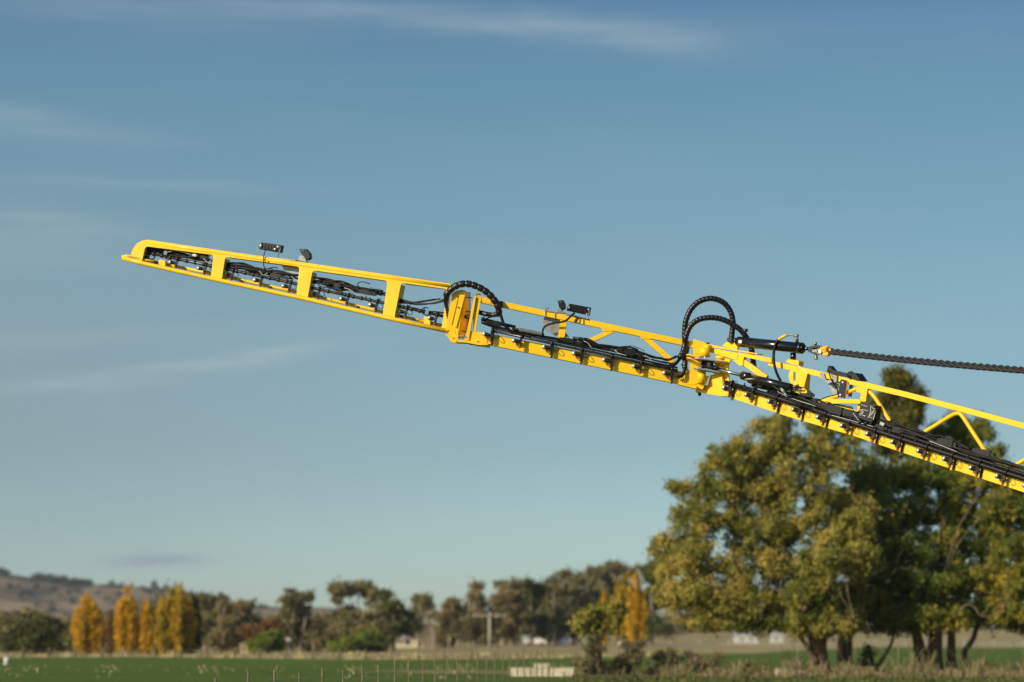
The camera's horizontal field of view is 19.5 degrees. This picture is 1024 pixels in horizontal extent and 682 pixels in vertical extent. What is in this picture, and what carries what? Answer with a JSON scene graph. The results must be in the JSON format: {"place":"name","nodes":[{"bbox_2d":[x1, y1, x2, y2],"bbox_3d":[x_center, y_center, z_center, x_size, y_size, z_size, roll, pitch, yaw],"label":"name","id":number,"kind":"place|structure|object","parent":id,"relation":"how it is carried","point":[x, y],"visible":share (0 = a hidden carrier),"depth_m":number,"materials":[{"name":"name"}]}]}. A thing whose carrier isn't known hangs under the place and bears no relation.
{"place":"outdoors","nodes":[
{"label":"outdoors","id":0,"kind":"place"},
{"bbox_2d":[0,574,522,641],"bbox_3d":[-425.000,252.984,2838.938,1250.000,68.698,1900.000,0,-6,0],"label":"hills","id":1,"kind":"structure","parent":0,"point":[43,594],"depth_m":2577.10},
{"bbox_2d":[0,565,269,617],"bbox_3d":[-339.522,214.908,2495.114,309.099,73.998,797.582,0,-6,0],"label":"hill woodland","id":2,"kind":"object","parent":1,"relation":"on","point":[52,578],"visible":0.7,"depth_m":2753.24,"materials":[{"name":"plant"}]},
{"bbox_2d":[0,650,653,658],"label":"verge grass","id":3,"kind":"structure","parent":0,"point":[407,655],"depth_m":318.33,"materials":[{"name":"plant"}]},
{"bbox_2d":[0,626,1023,681],"bbox_3d":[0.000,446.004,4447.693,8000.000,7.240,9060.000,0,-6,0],"label":"ground","id":4,"kind":"structure","parent":0,"point":[56,669],"depth_m":243.38,"materials":[{"name":"green plant"}]},
{"bbox_2d":[3,657,10,676],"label":"capped post","id":5,"kind":"object","parent":4,"relation":"on","point":[7,662],"visible":1,"depth_m":134.14,"materials":[{"name":"white"}]},
{"bbox_2d":[0,604,41,651],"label":"eucalypt tree","id":6,"kind":"object","parent":4,"relation":"on","point":[25,613],"visible":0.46,"depth_m":436.90,"materials":[{"name":"green plant"}]},
{"bbox_2d":[0,610,61,653],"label":"eucalypt tree","id":7,"kind":"object","parent":4,"relation":"on","point":[36,640],"visible":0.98,"depth_m":397.06,"materials":[{"name":"green plant"}]},
{"bbox_2d":[43,611,76,651],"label":"eucalypt tree","id":8,"kind":"object","parent":4,"relation":"on","point":[63,629],"visible":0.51,"depth_m":428.00,"materials":[{"name":"green plant"}]},
{"bbox_2d":[69,591,107,655],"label":"poplar tree","id":9,"kind":"object","parent":4,"relation":"on","point":[87,625],"visible":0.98,"depth_m":369.63,"materials":[{"name":"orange plant"}]},
{"bbox_2d":[103,607,115,654],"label":"poplar tree","id":10,"kind":"object","parent":4,"relation":"on","point":[109,621],"visible":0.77,"depth_m":381.78,"materials":[{"name":"orange plant"}]},
{"bbox_2d":[111,574,139,655],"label":"poplar tree","id":11,"kind":"object","parent":4,"relation":"on","point":[125,626],"visible":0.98,"depth_m":369.86,"materials":[{"name":"orange plant"}]},
{"bbox_2d":[92,612,163,652],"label":"eucalypt tree","id":12,"kind":"object","parent":4,"relation":"on","point":[103,639],"visible":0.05,"depth_m":428.20,"materials":[{"name":"green plant"}]},
{"bbox_2d":[137,597,156,654],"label":"poplar tree","id":13,"kind":"object","parent":4,"relation":"on","point":[146,626],"visible":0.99,"depth_m":370.04,"materials":[{"name":"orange plant"}]},
{"bbox_2d":[149,592,160,654],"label":"poplar tree","id":14,"kind":"object","parent":4,"relation":"on","point":[154,613],"visible":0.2,"depth_m":378.94,"materials":[{"name":"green plant"}]},
{"bbox_2d":[153,579,184,654],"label":"poplar tree","id":15,"kind":"object","parent":4,"relation":"on","point":[168,627],"visible":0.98,"depth_m":369.55,"materials":[{"name":"yellow plant"}]},
{"bbox_2d":[165,580,197,654],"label":"poplar tree","id":16,"kind":"object","parent":4,"relation":"on","point":[189,630],"visible":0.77,"depth_m":372.75,"materials":[{"name":"yellow plant"}]},
{"bbox_2d":[187,588,203,654],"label":"poplar tree","id":17,"kind":"object","parent":4,"relation":"on","point":[198,635],"visible":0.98,"depth_m":374.88,"materials":[{"name":"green plant"}]},
{"bbox_2d":[195,589,229,652],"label":"eucalypt tree","id":18,"kind":"object","parent":4,"relation":"on","point":[208,601],"visible":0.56,"depth_m":455.92,"materials":[{"name":"green plant"}]},
{"bbox_2d":[201,595,251,652],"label":"eucalypt tree","id":19,"kind":"object","parent":4,"relation":"on","point":[224,635],"visible":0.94,"depth_m":446.90,"materials":[{"name":"brown plant"}]},
{"bbox_2d":[239,643,248,653],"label":"garden shed","id":20,"kind":"structure","parent":4,"relation":"on","point":[243,647],"depth_m":392.88,"materials":[{"name":"metal"}]},
{"bbox_2d":[233,597,263,651],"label":"eucalypt tree","id":21,"kind":"object","parent":4,"relation":"on","point":[250,616],"visible":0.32,"depth_m":465.77,"materials":[{"name":"green plant"}]},
{"bbox_2d":[237,615,288,653],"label":"eucalypt tree","id":22,"kind":"object","parent":4,"relation":"on","point":[266,625],"visible":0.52,"depth_m":436.81,"materials":[{"name":"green plant"}]},
{"bbox_2d":[243,628,292,653],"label":"shrub","id":23,"kind":"object","parent":4,"relation":"on","point":[272,640],"visible":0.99,"depth_m":385.08,"materials":[{"name":"green plant"}]},
{"bbox_2d":[5,663,565,678],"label":"crop tufts","id":24,"kind":"object","parent":4,"relation":"on","point":[353,666],"visible":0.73,"depth_m":159.58,"materials":[{"name":"plant"}]},
{"bbox_2d":[284,638,291,652],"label":"well shelter","id":25,"kind":"object","parent":4,"relation":"on","point":[286,639],"visible":0.46,"depth_m":390.05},
{"bbox_2d":[271,583,320,652],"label":"eucalypt tree","id":26,"kind":"object","parent":4,"relation":"on","point":[296,621],"visible":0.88,"depth_m":447.79,"materials":[{"name":"green plant"}]},
{"bbox_2d":[22,647,576,659],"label":"verge fence","id":27,"kind":"object","parent":4,"relation":"on","point":[312,655],"visible":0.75,"depth_m":286.41,"materials":[{"name":"brown wood"}]},
{"bbox_2d":[295,608,341,651],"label":"eucalypt tree","id":28,"kind":"object","parent":4,"relation":"on","point":[322,637],"visible":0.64,"depth_m":467.00,"materials":[{"name":"green plant"}]},
{"bbox_2d":[0,586,688,649],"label":"woodland","id":29,"kind":"object","parent":4,"relation":"on","point":[668,617],"visible":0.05,"depth_m":637.88,"materials":[{"name":"green plant"}]},
{"bbox_2d":[325,632,367,653],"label":"shrub","id":30,"kind":"object","parent":4,"relation":"on","point":[350,643],"visible":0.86,"depth_m":395.95,"materials":[{"name":"green plant"}]},
{"bbox_2d":[323,576,399,639],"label":"eucalypt tree","id":31,"kind":"object","parent":4,"relation":"on","point":[350,617],"visible":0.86,"depth_m":447.04,"materials":[{"name":"green plant"}]},
{"bbox_2d":[352,625,389,646],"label":"shrub","id":32,"kind":"object","parent":4,"relation":"on","point":[375,636],"visible":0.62,"depth_m":405.68,"materials":[{"name":"green plant"}]},
{"bbox_2d":[357,637,390,653],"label":"shrub","id":33,"kind":"object","parent":4,"relation":"on","point":[378,646],"visible":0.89,"depth_m":401.44,"materials":[{"name":"green plant"}]},
{"bbox_2d":[214,650,553,681],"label":"wire fence","id":34,"kind":"object","parent":4,"relation":"on","point":[362,674],"visible":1,"depth_m":81.13,"materials":[{"name":"grey"}]},
{"bbox_2d":[373,587,420,650],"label":"eucalypt tree","id":35,"kind":"object","parent":4,"relation":"on","point":[402,613],"visible":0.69,"depth_m":475.91,"materials":[{"name":"green plant"}]},
{"bbox_2d":[396,633,420,647],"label":"cottage","id":36,"kind":"structure","parent":4,"relation":"on","point":[410,643],"depth_m":542.21,"materials":[{"name":"metal"}]},
{"bbox_2d":[408,591,436,648],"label":"eucalypt tree","id":37,"kind":"object","parent":4,"relation":"on","point":[423,603],"visible":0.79,"depth_m":517.29,"materials":[{"name":"green plant"}]},
{"bbox_2d":[431,595,468,647],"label":"eucalypt tree","id":38,"kind":"object","parent":4,"relation":"on","point":[450,618],"visible":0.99,"depth_m":536.98,"materials":[{"name":"green plant"}]},
{"bbox_2d":[459,577,504,646],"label":"eucalypt tree","id":39,"kind":"object","parent":4,"relation":"on","point":[476,629],"visible":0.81,"depth_m":556.50,"materials":[{"name":"green plant"}]},
{"bbox_2d":[473,612,505,649],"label":"power pole","id":40,"kind":"object","parent":4,"relation":"on","point":[489,634],"visible":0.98,"depth_m":489.56,"materials":[{"name":"grey wood"}]},
{"bbox_2d":[488,576,535,645],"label":"eucalypt tree","id":41,"kind":"object","parent":4,"relation":"on","point":[508,599],"visible":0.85,"depth_m":574.95,"materials":[{"name":"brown plant"}]},
{"bbox_2d":[524,638,545,644],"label":"parked car","id":42,"kind":"object","parent":4,"relation":"on","point":[540,641],"visible":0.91,"depth_m":596.14,"materials":[{"name":"white paint"}]},
{"bbox_2d":[518,574,554,645],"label":"eucalypt tree","id":43,"kind":"object","parent":4,"relation":"on","point":[534,592],"visible":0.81,"depth_m":586.50,"materials":[{"name":"green plant"}]},
{"bbox_2d":[511,663,572,675],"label":"block wall","id":44,"kind":"structure","parent":4,"relation":"on","point":[544,670],"depth_m":137.01,"materials":[{"name":"beige concrete"}]},
{"bbox_2d":[536,571,580,644],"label":"eucalypt tree","id":45,"kind":"object","parent":4,"relation":"on","point":[557,602],"visible":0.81,"depth_m":598.17,"materials":[{"name":"green plant"}]},
{"bbox_2d":[559,637,568,643],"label":"parked car","id":46,"kind":"object","parent":4,"relation":"on","point":[564,641],"visible":0.4,"depth_m":616.06,"materials":[{"name":"blue paint"}]},
{"bbox_2d":[551,564,594,644],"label":"eucalypt tree","id":47,"kind":"object","parent":4,"relation":"on","point":[578,581],"visible":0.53,"depth_m":606.46,"materials":[{"name":"green plant"}]},
{"bbox_2d":[568,630,620,674],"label":"scrub bush","id":48,"kind":"object","parent":4,"relation":"on","point":[592,648],"visible":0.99,"depth_m":146.79,"materials":[{"name":"plant"}]},
{"bbox_2d":[578,562,610,635],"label":"eucalypt tree","id":49,"kind":"object","parent":4,"relation":"on","point":[594,575],"visible":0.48,"depth_m":616.89,"materials":[{"name":"green plant"}]},
{"bbox_2d":[566,594,630,655],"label":"tree","id":50,"kind":"object","parent":4,"relation":"on","point":[605,618],"visible":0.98,"depth_m":168.47,"materials":[{"name":"green plant"}]},
{"bbox_2d":[599,591,609,652],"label":"poplar tree","id":51,"kind":"object","parent":4,"relation":"on","point":[603,597],"visible":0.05,"depth_m":407.90,"materials":[{"name":"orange plant"}]},
{"bbox_2d":[599,558,638,643],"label":"eucalypt tree","id":52,"kind":"object","parent":4,"relation":"on","point":[616,568],"visible":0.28,"depth_m":626.71,"materials":[{"name":"green plant"}]},
{"bbox_2d":[612,570,631,652],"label":"poplar tree","id":53,"kind":"object","parent":4,"relation":"on","point":[621,591],"visible":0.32,"depth_m":405.85,"materials":[{"name":"yellow plant"}]},
{"bbox_2d":[609,632,652,674],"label":"scrub bush","id":54,"kind":"object","parent":4,"relation":"on","point":[627,656],"visible":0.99,"depth_m":147.43,"materials":[{"name":"plant"}]},
{"bbox_2d":[624,571,649,644],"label":"poplar tree","id":55,"kind":"object","parent":4,"relation":"on","point":[637,617],"visible":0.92,"depth_m":398.05,"materials":[{"name":"orange plant"}]},
{"bbox_2d":[633,560,677,646],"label":"eucalypt tree","id":56,"kind":"object","parent":4,"relation":"on","point":[655,623],"visible":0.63,"depth_m":556.25,"materials":[{"name":"green plant"}]},
{"bbox_2d":[640,645,685,674],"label":"scrub bush","id":57,"kind":"object","parent":4,"relation":"on","point":[658,655],"visible":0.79,"depth_m":148.42,"materials":[{"name":"plant"}]},
{"bbox_2d":[665,612,705,634],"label":"eucalypt tree","id":58,"kind":"object","parent":4,"relation":"on","point":[681,629],"visible":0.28,"depth_m":854.32,"materials":[{"name":"green plant"}]},
{"bbox_2d":[677,648,728,672],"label":"scrub bush","id":59,"kind":"object","parent":4,"relation":"on","point":[702,662],"visible":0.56,"depth_m":149.19,"materials":[{"name":"plant"}]},
{"bbox_2d":[708,628,736,631],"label":"eucalypt tree","id":60,"kind":"object","parent":4,"relation":"on","point":[722,630],"visible":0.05,"depth_m":861.30,"materials":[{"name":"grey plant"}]},
{"bbox_2d":[732,632,757,642],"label":"white shed","id":61,"kind":"structure","parent":4,"relation":"on","point":[744,638],"depth_m":636.83,"materials":[{"name":"grey"}]},
{"bbox_2d":[726,658,774,674],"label":"scrub bush","id":62,"kind":"object","parent":4,"relation":"on","point":[755,668],"visible":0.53,"depth_m":149.56,"materials":[{"name":"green plant"}]},
{"bbox_2d":[642,413,893,672],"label":"autumn tree","id":63,"kind":"object","parent":4,"relation":"on","point":[811,596],"visible":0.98,"depth_m":153.58,"materials":[{"name":"green plant"}]},
{"bbox_2d":[769,633,784,642],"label":"white shed","id":64,"kind":"structure","parent":4,"relation":"on","point":[776,637],"depth_m":646.80,"materials":[{"name":"grey"}]},
{"bbox_2d":[775,658,807,677],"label":"fallen log","id":65,"kind":"object","parent":4,"relation":"on","point":[776,671],"visible":0.4,"depth_m":137.97,"materials":[{"name":"brown wood"}]},
{"bbox_2d":[656,656,1023,678],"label":"dry weeds","id":66,"kind":"object","parent":4,"relation":"on","point":[736,670],"visible":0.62,"depth_m":136.65,"materials":[{"name":"brown plant"}]},
{"bbox_2d":[671,639,1022,645],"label":"paddock fence","id":67,"kind":"object","parent":4,"relation":"on","point":[699,641],"visible":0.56,"depth_m":582.01,"materials":[{"name":"wood"}]},
{"bbox_2d":[865,659,887,677],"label":"fallen log","id":68,"kind":"object","parent":4,"relation":"on","point":[882,670],"visible":0.39,"depth_m":137.06,"materials":[{"name":"brown wood"}]},
{"bbox_2d":[856,628,902,669],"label":"sapling","id":69,"kind":"object","parent":4,"relation":"on","point":[868,653],"visible":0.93,"depth_m":156.00,"materials":[{"name":"green plant"}]},
{"bbox_2d":[837,362,931,668],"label":"autumn tree","id":70,"kind":"object","parent":4,"relation":"on","point":[907,412],"visible":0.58,"depth_m":163.10,"materials":[{"name":"green plant"}]},
{"bbox_2d":[757,635,1023,677],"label":"tall dry stems","id":71,"kind":"object","parent":4,"relation":"on","point":[932,670],"visible":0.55,"depth_m":140.29,"materials":[{"name":"beige plant"}]},
{"bbox_2d":[835,450,1023,670],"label":"autumn tree","id":72,"kind":"object","parent":4,"relation":"on","point":[927,579],"visible":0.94,"depth_m":156.69,"materials":[{"name":"green plant"}]},
{"bbox_2d":[926,408,1013,667],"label":"autumn tree","id":73,"kind":"object","parent":4,"relation":"on","point":[955,428],"visible":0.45,"depth_m":165.47,"materials":[{"name":"green plant"}]},
{"bbox_2d":[970,623,995,629],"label":"eucalypt tree","id":74,"kind":"object","parent":4,"relation":"on","point":[984,628],"visible":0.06,"depth_m":899.92,"materials":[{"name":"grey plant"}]},
{"bbox_2d":[0,0,1023,641],"label":"sky","id":75,"kind":"structure","parent":0,"point":[848,175],"materials":[{"name":"blue"}]},
{"bbox_2d":[121,240,1023,491],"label":"sprayer boom","id":76,"kind":"object","parent":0,"point":[864,421],"visible":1,"depth_m":48.83,"materials":[{"name":"yellow paint"}]},
{"bbox_2d":[554,673,1023,681],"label":"green grass","id":77,"kind":"structure","parent":0,"point":[632,677],"depth_m":122.80,"materials":[{"name":"green grass"}]},
{"bbox_2d":[559,661,1018,674],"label":"dry grass","id":78,"kind":"structure","parent":0,"point":[641,673],"depth_m":157.94,"materials":[{"name":"beige plant"}]}
]}

